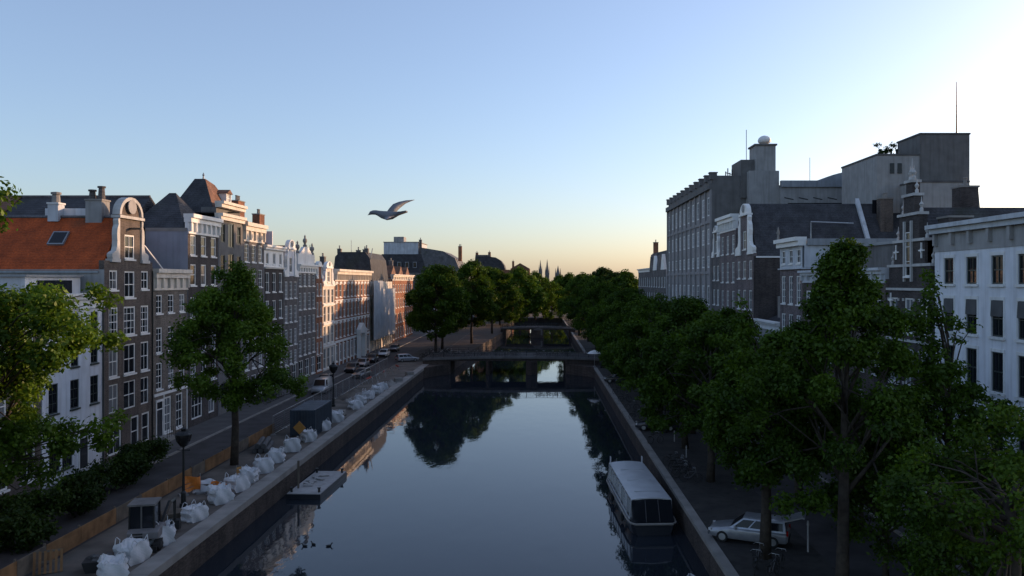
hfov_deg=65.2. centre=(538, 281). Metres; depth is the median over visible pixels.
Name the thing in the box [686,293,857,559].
tree
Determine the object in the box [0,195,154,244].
building
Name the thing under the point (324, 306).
window
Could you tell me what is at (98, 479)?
shrub
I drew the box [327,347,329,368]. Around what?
window
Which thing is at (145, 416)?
window
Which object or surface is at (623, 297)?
tree
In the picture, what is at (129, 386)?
window
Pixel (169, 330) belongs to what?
window
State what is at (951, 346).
window
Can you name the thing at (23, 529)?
shrub
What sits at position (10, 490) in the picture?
brick house
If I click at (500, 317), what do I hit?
tree
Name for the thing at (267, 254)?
window
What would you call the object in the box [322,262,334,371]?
sunlit gable house
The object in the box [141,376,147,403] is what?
window
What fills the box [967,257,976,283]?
window
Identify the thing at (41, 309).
tree
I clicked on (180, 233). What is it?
hip roofed house
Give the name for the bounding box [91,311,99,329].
window
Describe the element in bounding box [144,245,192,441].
canal house
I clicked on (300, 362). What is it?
window
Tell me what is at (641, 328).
tree
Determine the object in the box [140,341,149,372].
window
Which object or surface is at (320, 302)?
window
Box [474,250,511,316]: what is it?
distant house
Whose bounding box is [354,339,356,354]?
window
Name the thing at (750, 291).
window
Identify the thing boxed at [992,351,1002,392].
window
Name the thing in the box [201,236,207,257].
window
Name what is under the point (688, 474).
bicycle
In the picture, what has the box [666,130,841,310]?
office block
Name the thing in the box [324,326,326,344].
window
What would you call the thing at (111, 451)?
window
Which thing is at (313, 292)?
window
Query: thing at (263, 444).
pipe stack
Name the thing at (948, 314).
window
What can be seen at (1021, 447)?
window
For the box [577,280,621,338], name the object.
tree
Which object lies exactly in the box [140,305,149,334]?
window
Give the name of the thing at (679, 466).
bicycle
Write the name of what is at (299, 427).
diamond sign
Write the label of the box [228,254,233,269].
window
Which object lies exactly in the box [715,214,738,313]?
corniced house
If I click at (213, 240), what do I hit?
window
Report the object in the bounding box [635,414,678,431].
parked car
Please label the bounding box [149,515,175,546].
bulk bag
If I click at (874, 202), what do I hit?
slit window
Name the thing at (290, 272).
window
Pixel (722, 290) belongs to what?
window
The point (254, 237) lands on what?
white window house
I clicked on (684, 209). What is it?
window
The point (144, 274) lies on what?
window
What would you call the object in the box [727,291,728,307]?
window
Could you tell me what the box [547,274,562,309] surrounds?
tree
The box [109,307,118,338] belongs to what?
window
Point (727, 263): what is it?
window
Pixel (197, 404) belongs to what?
window
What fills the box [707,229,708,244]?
window
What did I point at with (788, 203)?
ribbon window
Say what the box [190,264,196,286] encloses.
window
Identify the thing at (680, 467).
bicycle
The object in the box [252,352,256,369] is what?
window
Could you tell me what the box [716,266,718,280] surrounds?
window
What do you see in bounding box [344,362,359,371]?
parked car
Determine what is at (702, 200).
window
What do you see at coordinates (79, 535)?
plank fence
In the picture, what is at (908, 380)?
window
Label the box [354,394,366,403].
bulk bag
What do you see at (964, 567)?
tree
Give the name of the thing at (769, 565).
bicycle
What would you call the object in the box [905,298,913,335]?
window
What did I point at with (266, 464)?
bulk bag
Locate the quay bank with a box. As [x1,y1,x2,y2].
[449,319,513,367]
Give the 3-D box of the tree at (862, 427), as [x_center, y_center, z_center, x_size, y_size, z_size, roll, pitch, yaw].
[19.010,10.819,47.403,6.123,8.591,7.211,0,0,-43]
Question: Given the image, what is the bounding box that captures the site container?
[290,400,331,436]
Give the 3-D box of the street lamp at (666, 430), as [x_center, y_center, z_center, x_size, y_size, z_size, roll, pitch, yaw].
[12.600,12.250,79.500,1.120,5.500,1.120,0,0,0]
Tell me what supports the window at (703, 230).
in the office block at (695, 210)
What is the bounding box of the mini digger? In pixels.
[127,497,180,552]
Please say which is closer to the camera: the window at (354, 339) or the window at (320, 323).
the window at (320, 323)
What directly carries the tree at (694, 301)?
on the quay paving
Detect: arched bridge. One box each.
[423,347,598,374]
[500,322,574,337]
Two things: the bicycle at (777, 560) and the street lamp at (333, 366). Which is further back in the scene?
the street lamp at (333, 366)
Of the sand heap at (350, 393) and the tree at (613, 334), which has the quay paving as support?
the tree at (613, 334)
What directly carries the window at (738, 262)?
in the bell gable house at (757, 253)
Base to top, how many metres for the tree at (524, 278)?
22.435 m
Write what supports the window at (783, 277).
in the white topped house at (797, 254)
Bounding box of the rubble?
[303,474,328,485]
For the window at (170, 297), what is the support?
in the canal house at (170, 407)
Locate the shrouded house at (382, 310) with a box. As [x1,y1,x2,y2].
[334,240,394,351]
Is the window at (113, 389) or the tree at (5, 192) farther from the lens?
the window at (113, 389)
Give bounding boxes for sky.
[0,0,1023,280]
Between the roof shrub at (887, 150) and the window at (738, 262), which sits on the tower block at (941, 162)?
the roof shrub at (887, 150)
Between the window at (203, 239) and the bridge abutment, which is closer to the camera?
the window at (203, 239)
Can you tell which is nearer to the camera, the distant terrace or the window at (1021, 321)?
the window at (1021, 321)
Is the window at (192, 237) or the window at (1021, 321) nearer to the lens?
the window at (1021, 321)
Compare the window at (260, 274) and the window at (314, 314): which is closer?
the window at (260, 274)
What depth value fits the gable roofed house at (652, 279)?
188.81 m
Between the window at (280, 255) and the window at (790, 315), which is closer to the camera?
the window at (790, 315)
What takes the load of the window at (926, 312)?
in the step gable house at (913, 255)
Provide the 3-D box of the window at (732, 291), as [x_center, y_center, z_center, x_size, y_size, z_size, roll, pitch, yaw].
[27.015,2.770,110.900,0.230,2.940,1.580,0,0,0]
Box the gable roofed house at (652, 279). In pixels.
[637,240,666,300]
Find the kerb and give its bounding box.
[51,332,933,559]
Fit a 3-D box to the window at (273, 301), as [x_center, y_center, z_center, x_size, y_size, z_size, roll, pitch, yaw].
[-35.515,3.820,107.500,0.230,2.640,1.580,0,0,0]
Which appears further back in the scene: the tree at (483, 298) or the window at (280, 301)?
the tree at (483, 298)
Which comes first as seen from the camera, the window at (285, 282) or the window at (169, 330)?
the window at (169, 330)
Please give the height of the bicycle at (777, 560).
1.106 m
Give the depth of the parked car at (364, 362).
140.41 m
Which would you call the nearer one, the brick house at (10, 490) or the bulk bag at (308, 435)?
the brick house at (10, 490)
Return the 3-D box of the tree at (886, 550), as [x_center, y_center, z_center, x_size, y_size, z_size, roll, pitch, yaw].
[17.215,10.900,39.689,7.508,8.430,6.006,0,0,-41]
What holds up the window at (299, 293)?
in the finialed house at (307, 267)
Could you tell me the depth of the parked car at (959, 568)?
37.34 m
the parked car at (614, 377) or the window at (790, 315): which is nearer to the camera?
the window at (790, 315)
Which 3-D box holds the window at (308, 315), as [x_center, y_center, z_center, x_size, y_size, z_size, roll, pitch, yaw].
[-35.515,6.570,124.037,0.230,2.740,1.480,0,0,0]
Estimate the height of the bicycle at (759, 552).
1.106 m
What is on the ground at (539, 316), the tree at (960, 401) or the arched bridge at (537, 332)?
the tree at (960, 401)
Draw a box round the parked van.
[311,376,332,393]
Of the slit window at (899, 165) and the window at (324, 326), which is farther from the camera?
the window at (324, 326)
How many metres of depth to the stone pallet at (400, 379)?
118.65 m
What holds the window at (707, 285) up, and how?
in the office block at (695, 210)
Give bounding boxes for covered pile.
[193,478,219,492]
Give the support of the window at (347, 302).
in the palace house at (351, 318)
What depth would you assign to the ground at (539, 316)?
334.27 m
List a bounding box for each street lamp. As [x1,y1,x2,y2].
[174,424,192,507]
[329,361,337,406]
[663,406,667,432]
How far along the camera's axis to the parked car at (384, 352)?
159.31 m
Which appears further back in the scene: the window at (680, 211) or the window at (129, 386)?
the window at (680, 211)
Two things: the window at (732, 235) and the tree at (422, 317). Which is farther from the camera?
the tree at (422, 317)
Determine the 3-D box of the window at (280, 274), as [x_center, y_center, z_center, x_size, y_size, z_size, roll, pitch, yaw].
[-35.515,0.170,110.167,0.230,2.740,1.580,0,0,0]
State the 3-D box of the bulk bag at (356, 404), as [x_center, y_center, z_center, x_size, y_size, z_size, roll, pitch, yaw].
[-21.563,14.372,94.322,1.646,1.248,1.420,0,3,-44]
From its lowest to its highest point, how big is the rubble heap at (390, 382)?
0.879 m
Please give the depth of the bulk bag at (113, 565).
40.15 m
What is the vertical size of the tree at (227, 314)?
16.876 m
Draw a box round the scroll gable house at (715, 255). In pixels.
[711,226,719,355]
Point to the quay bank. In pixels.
(484, 338)
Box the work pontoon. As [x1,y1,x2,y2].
[286,468,346,499]
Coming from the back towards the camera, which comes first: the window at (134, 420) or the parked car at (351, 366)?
the parked car at (351, 366)
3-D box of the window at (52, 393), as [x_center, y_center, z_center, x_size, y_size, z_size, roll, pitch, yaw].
[-35.515,8.670,58.550,0.230,2.340,1.330,0,0,0]
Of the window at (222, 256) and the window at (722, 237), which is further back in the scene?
the window at (722, 237)
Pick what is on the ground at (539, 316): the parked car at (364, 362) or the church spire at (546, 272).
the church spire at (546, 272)
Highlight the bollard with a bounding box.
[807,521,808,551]
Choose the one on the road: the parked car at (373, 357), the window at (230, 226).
the parked car at (373, 357)
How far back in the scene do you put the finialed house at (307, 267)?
122.59 m
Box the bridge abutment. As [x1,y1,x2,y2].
[424,364,595,377]
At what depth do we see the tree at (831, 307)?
36.46 m
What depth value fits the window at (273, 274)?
107.47 m
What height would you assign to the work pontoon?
1.630 m
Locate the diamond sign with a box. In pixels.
[293,421,304,440]
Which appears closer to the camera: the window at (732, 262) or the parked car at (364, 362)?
the window at (732, 262)
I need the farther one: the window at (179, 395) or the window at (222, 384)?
the window at (222, 384)
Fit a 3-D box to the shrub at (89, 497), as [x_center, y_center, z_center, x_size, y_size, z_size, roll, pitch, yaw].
[-29.380,13.627,51.813,2.997,2.769,4.304,0,0,-36]
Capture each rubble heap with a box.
[344,392,368,401]
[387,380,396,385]
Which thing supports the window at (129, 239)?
in the neck gable house at (94, 241)
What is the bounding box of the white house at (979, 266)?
[925,212,1023,532]
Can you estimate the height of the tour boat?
3.016 m
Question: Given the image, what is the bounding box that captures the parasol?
[587,350,600,366]
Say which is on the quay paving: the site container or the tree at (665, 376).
the tree at (665, 376)
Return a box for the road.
[0,316,928,575]
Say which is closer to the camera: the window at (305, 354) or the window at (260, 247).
the window at (260, 247)
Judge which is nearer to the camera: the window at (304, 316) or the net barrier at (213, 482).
the net barrier at (213, 482)
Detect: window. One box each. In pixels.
[0,400,5,428]
[0,479,9,494]
[20,438,36,486]
[48,383,59,416]
[49,442,61,473]
[62,452,73,470]
[70,355,79,368]
[70,379,80,411]
[90,347,99,364]
[90,375,99,405]
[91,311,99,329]
[107,421,120,456]
[108,346,119,379]
[109,270,118,291]
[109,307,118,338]
[109,384,117,413]
[123,343,136,376]
[124,235,135,260]
[124,306,136,336]
[124,379,134,409]
[125,271,135,299]
[131,415,137,444]
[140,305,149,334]
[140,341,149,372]
[141,271,149,290]
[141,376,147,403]
[142,411,148,441]
[156,295,163,314]
[156,327,161,354]
[156,363,163,391]
[164,396,172,434]
[168,294,174,313]
[168,326,172,352]
[168,361,173,388]
[176,392,182,429]
[179,294,185,312]
[190,235,196,256]
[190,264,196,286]
[190,363,195,378]
[192,392,201,419]
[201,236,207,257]
[201,265,207,286]
[209,399,213,412]
[211,237,216,257]
[211,265,216,286]
[211,358,216,380]
[221,224,224,242]
[221,255,224,271]
[221,382,225,407]
[228,223,233,247]
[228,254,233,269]
[237,227,239,244]
[245,244,249,262]
[252,245,256,263]
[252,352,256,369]
[258,246,262,263]
[258,352,262,367]
[259,270,262,287]
[265,272,269,292]
[266,253,269,264]
[272,273,276,292]
[272,300,276,319]
[279,254,282,265]
[279,273,282,292]
[279,300,282,318]
[285,282,288,299]
[285,306,288,323]
[289,257,292,273]
[290,282,292,298]
[290,305,292,322]
[290,329,292,345]
[290,350,292,364]
[293,364,295,377]
[294,282,297,298]
[294,305,297,321]
[294,328,296,344]
[294,349,297,363]
[299,293,301,310]
[299,316,301,334]
[299,341,301,356]
[299,360,302,376]
[304,293,306,309]
[304,316,306,333]
[304,339,306,355]
[305,358,309,376]
[308,293,310,309]
[308,315,310,332]
[308,338,310,354]
[311,356,315,374]
[312,292,315,308]
[312,314,315,331]
[312,337,315,352]
[317,355,321,371]
[320,302,322,316]
[320,323,322,337]
[323,306,326,323]
[323,348,326,369]
[324,289,325,303]
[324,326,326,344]
[327,271,330,282]
[327,306,329,322]
[327,325,330,343]
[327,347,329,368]
[328,289,330,303]
[331,305,333,321]
[331,325,333,342]
[331,346,332,363]
[347,302,348,316]
[347,321,349,335]
[351,340,352,356]
[354,301,356,315]
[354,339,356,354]
[679,211,680,226]
[683,209,684,225]
[692,205,693,221]
[697,202,698,219]
[697,232,698,246]
[702,200,703,217]
[702,230,703,245]
[707,197,708,215]
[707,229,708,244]
[707,285,708,304]
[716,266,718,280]
[716,290,718,305]
[721,237,723,255]
[721,263,723,282]
[722,290,723,307]
[726,236,728,254]
[726,263,728,282]
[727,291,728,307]
[731,235,734,254]
[731,262,734,282]
[732,291,733,307]
[737,262,739,279]
[742,231,745,250]
[742,261,745,279]
[748,260,751,279]
[748,290,751,310]
[780,276,785,304]
[781,251,784,265]
[782,313,784,330]
[788,203,841,203]
[788,250,792,264]
[788,276,792,305]
[789,314,792,329]
[795,249,800,264]
[795,276,800,305]
[872,200,876,213]
[888,373,897,384]
[890,163,893,173]
[892,297,897,307]
[897,163,901,173]
[903,232,909,277]
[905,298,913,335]
[905,349,912,387]
[921,300,929,337]
[945,258,952,283]
[945,298,952,330]
[945,345,952,364]
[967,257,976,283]
[967,299,976,333]
[967,348,976,384]
[992,255,1002,283]
[992,300,1002,336]
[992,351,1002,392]
[1019,254,1023,283]
[1019,301,1023,339]
[1019,356,1023,397]
[1019,420,1023,455]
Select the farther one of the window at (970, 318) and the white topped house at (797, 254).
the white topped house at (797, 254)
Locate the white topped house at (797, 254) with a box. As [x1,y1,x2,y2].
[773,228,896,331]
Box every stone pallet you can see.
[394,377,402,382]
[405,371,413,375]
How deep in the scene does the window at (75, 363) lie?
61.41 m
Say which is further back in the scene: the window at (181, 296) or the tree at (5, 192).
the window at (181, 296)
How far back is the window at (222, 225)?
90.32 m
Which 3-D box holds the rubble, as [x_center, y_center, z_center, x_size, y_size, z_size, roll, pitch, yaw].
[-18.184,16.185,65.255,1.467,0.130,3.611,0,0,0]
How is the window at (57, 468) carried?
in the plastered house at (77, 391)
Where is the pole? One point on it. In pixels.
(298, 473)
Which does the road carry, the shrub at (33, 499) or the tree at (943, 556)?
the shrub at (33, 499)
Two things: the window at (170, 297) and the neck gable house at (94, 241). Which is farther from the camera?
the window at (170, 297)
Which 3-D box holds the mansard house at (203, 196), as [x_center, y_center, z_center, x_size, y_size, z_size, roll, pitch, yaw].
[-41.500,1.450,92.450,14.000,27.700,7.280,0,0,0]
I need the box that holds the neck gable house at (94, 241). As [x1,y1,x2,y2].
[0,186,152,462]
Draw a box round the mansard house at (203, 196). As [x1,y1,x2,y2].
[180,173,247,415]
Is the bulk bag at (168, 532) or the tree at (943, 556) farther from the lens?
the bulk bag at (168, 532)
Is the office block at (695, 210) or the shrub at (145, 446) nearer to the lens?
the shrub at (145, 446)
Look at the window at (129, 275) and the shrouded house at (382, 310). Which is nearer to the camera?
the window at (129, 275)
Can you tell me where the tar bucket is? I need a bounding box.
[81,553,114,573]
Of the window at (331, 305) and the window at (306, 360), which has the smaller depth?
the window at (306, 360)
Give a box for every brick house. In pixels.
[0,322,40,499]
[252,209,286,394]
[315,261,323,374]
[797,240,896,457]
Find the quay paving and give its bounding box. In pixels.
[400,318,834,575]
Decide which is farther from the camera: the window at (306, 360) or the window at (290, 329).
the window at (306, 360)
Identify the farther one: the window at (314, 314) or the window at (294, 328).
the window at (314, 314)
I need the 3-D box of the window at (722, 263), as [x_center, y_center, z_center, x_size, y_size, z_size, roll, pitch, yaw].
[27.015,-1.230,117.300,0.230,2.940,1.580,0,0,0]
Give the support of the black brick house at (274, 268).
on the ground at (539, 316)
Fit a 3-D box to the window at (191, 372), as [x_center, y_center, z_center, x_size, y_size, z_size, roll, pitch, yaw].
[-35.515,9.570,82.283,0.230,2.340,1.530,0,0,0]
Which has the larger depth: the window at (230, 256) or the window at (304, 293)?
the window at (304, 293)
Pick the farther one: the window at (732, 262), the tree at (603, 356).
the window at (732, 262)
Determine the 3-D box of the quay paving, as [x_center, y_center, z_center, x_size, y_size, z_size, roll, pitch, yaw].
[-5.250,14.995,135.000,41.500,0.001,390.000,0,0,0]
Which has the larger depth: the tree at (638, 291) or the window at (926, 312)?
the tree at (638, 291)
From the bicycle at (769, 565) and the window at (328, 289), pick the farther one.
the window at (328, 289)
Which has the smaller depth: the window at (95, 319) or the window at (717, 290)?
the window at (95, 319)
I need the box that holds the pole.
[297,460,299,487]
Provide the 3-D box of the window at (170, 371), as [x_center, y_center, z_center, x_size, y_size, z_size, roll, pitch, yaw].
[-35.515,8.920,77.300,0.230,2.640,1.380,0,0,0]
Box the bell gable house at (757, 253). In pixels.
[735,192,899,337]
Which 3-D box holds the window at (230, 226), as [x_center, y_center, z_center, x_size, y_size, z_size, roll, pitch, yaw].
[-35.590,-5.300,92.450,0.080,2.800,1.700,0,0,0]
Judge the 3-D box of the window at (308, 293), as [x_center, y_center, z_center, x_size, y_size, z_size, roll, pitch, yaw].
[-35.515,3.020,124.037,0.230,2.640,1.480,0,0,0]
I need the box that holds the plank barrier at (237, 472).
[236,464,254,474]
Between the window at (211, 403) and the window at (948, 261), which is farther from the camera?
the window at (211, 403)
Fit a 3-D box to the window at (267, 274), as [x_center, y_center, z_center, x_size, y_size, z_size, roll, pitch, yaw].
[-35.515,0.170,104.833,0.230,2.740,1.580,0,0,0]
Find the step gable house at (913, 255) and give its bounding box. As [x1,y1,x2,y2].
[886,158,1023,492]
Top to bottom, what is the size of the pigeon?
0.216 m
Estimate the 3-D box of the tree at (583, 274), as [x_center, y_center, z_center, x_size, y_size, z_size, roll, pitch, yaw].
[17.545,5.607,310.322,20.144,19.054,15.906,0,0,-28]
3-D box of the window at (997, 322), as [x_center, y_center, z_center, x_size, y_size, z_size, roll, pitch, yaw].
[27.090,2.175,47.050,0.080,2.150,1.220,0,0,0]
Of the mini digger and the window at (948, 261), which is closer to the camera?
the mini digger
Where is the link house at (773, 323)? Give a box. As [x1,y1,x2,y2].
[751,296,779,340]
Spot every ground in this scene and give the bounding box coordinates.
[29,362,422,575]
[413,300,567,349]
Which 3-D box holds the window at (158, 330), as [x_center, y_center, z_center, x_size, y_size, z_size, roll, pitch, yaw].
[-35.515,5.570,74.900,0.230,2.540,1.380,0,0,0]
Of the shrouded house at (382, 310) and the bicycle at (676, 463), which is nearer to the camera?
the bicycle at (676, 463)
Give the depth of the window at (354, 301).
155.21 m
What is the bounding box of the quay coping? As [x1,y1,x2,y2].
[128,364,428,575]
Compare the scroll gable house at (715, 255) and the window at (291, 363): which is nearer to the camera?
the window at (291, 363)
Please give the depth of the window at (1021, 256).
44.90 m
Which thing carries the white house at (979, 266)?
on the ground at (539, 316)
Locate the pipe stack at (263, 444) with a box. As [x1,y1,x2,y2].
[252,436,273,453]
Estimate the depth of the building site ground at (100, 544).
55.57 m
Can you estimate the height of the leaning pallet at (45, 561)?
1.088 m
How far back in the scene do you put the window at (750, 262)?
102.27 m
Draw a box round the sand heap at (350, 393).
[337,389,361,400]
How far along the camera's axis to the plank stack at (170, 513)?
50.60 m
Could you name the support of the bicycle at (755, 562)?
on the quay paving
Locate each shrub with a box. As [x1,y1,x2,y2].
[0,483,75,520]
[0,505,61,553]
[47,466,111,495]
[60,470,109,517]
[83,451,152,489]
[111,435,172,469]
[112,444,150,476]
[873,142,898,153]
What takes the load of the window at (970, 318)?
in the white house at (979, 266)
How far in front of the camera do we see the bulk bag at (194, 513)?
49.94 m
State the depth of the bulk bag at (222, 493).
53.92 m
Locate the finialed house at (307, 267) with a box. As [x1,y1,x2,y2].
[295,235,318,380]
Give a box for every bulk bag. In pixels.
[96,551,129,575]
[113,534,152,566]
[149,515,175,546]
[180,500,208,522]
[206,481,234,505]
[223,471,250,492]
[238,464,260,482]
[253,453,274,473]
[267,446,285,462]
[283,436,300,452]
[300,427,316,442]
[322,419,331,430]
[332,409,343,422]
[348,398,363,409]
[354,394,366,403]
[362,387,374,399]
[371,385,383,393]
[376,381,387,389]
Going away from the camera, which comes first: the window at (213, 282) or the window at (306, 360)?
the window at (213, 282)
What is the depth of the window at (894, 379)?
60.92 m
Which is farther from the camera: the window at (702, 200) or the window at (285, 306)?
the window at (702, 200)
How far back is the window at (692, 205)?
140.06 m
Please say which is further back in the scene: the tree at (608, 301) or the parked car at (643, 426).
the tree at (608, 301)
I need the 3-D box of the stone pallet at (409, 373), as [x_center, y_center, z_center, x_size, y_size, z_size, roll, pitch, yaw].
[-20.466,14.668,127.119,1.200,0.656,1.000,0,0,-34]
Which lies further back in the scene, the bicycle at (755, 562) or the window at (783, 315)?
the window at (783, 315)
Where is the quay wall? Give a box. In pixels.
[159,318,724,575]
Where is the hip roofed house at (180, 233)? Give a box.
[140,193,223,427]
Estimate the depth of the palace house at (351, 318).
151.46 m
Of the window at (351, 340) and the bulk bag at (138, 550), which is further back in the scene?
the window at (351, 340)
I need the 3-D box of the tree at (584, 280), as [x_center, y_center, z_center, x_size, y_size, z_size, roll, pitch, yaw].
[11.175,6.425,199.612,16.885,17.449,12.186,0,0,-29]
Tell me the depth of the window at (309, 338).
123.94 m
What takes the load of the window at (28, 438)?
in the brick house at (10, 490)
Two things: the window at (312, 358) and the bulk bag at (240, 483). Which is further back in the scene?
the window at (312, 358)
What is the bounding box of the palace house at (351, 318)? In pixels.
[319,253,373,364]
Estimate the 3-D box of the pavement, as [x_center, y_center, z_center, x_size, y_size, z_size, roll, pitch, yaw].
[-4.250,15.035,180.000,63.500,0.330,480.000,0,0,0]
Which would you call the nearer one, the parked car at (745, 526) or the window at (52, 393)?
the parked car at (745, 526)
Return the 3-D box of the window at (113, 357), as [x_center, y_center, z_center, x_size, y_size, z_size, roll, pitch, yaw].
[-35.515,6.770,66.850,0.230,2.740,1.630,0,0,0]
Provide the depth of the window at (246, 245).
97.61 m
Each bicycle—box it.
[647,431,663,443]
[663,452,683,465]
[668,457,689,471]
[669,456,690,468]
[671,463,693,478]
[672,460,693,474]
[679,468,702,482]
[750,549,761,575]
[752,542,763,567]
[765,553,779,575]
[774,548,785,574]
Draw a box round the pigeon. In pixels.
[368,200,412,219]
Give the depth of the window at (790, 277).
85.58 m
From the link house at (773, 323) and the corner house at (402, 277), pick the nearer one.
the link house at (773, 323)
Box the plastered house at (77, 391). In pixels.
[0,275,104,488]
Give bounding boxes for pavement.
[41,332,1023,572]
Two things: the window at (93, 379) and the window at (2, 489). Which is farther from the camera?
the window at (93, 379)
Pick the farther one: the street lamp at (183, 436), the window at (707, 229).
the window at (707, 229)
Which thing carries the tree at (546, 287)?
on the quay bank
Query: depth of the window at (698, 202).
135.46 m
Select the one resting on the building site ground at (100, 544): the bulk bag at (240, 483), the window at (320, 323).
the bulk bag at (240, 483)
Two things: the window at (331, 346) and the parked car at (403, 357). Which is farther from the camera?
the parked car at (403, 357)
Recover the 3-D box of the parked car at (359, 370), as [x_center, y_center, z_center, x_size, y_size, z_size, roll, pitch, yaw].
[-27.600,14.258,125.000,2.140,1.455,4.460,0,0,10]
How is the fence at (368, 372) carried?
on the building site ground at (100, 544)
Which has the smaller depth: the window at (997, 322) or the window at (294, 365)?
the window at (997, 322)
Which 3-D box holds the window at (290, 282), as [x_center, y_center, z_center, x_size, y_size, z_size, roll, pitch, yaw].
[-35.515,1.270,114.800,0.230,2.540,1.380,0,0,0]
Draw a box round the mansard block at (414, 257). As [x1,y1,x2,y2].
[382,237,463,288]
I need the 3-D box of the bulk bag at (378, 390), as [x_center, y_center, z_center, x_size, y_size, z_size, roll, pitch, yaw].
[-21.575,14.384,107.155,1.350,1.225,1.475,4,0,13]
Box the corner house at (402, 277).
[387,258,414,342]
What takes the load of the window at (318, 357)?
in the narrow brick house at (319, 320)
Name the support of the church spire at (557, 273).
on the ground at (539, 316)
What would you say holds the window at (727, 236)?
in the corniced house at (727, 226)
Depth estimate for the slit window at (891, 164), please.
103.93 m
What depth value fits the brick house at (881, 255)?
68.75 m
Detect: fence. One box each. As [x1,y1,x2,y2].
[0,424,273,575]
[269,358,387,435]
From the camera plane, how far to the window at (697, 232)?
135.74 m
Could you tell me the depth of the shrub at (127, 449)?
60.23 m
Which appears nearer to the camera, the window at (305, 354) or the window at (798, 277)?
the window at (798, 277)
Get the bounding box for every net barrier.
[178,473,205,496]
[206,479,227,495]
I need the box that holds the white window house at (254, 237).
[231,195,267,404]
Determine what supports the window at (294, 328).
in the white neck house at (291, 274)
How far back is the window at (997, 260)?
47.25 m
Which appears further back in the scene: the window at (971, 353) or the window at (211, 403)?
the window at (211, 403)
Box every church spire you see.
[545,261,548,281]
[555,267,560,276]
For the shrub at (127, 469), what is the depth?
57.41 m
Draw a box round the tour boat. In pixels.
[606,456,676,535]
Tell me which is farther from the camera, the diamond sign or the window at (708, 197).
the window at (708, 197)
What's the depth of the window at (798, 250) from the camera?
83.38 m
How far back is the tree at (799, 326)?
53.48 m
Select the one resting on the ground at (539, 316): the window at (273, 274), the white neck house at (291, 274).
the white neck house at (291, 274)
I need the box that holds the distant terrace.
[510,261,529,312]
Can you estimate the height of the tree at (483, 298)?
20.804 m
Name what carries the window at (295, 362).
in the white neck house at (291, 274)
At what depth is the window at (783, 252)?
88.51 m
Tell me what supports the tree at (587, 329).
on the quay paving
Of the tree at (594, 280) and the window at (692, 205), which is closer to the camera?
the window at (692, 205)
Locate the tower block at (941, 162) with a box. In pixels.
[841,82,970,214]
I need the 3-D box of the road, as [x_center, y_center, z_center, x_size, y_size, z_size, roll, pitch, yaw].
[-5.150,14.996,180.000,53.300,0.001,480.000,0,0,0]
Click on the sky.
(560, 133)
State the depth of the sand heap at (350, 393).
102.73 m
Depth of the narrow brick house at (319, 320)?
129.74 m
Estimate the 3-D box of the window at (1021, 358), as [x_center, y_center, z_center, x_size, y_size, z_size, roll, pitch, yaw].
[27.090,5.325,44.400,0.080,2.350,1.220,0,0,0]
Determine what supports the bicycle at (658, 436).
on the quay paving
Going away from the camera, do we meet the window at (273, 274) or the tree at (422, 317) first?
the window at (273, 274)
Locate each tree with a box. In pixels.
[0,176,22,326]
[0,279,131,493]
[159,260,309,465]
[403,264,470,352]
[410,265,476,348]
[456,259,499,343]
[467,266,519,333]
[487,290,530,324]
[508,265,549,324]
[515,270,557,319]
[541,280,564,319]
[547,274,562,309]
[555,272,574,314]
[556,274,584,335]
[560,273,599,341]
[561,272,585,306]
[572,276,604,348]
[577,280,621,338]
[583,266,612,279]
[584,291,619,346]
[586,294,614,345]
[592,287,637,380]
[594,287,645,336]
[596,294,658,397]
[597,298,711,410]
[603,271,619,281]
[606,269,637,291]
[606,292,678,413]
[616,295,724,448]
[634,308,754,482]
[636,296,709,433]
[678,306,761,463]
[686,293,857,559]
[715,236,970,575]
[755,318,865,504]
[807,398,908,531]
[820,428,945,575]
[865,398,1023,575]
[882,268,1023,564]
[895,475,1023,575]
[955,472,1023,575]
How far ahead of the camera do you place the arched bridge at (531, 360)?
144.00 m
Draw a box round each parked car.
[318,373,332,381]
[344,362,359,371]
[351,367,371,378]
[356,358,369,366]
[366,353,378,362]
[378,349,389,356]
[389,344,399,351]
[395,353,418,361]
[604,373,630,381]
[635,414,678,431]
[708,511,805,547]
[913,565,971,575]
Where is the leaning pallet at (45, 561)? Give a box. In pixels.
[32,548,62,575]
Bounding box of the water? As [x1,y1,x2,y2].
[190,322,708,575]
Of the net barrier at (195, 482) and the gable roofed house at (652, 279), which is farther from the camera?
the gable roofed house at (652, 279)
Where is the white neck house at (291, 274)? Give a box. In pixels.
[275,240,298,382]
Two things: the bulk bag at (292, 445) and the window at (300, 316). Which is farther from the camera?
the window at (300, 316)
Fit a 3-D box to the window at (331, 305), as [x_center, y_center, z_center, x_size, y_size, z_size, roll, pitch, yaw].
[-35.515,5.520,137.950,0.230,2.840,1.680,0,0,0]
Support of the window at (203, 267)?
in the hip roofed house at (180, 233)
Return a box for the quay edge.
[562,319,738,575]
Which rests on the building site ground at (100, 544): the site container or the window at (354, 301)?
the site container
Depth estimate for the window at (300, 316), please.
119.41 m
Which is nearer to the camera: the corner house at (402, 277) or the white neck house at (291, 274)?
the white neck house at (291, 274)
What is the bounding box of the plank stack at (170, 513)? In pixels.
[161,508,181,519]
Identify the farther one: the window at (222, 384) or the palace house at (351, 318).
the palace house at (351, 318)
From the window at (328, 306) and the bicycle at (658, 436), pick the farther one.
the window at (328, 306)

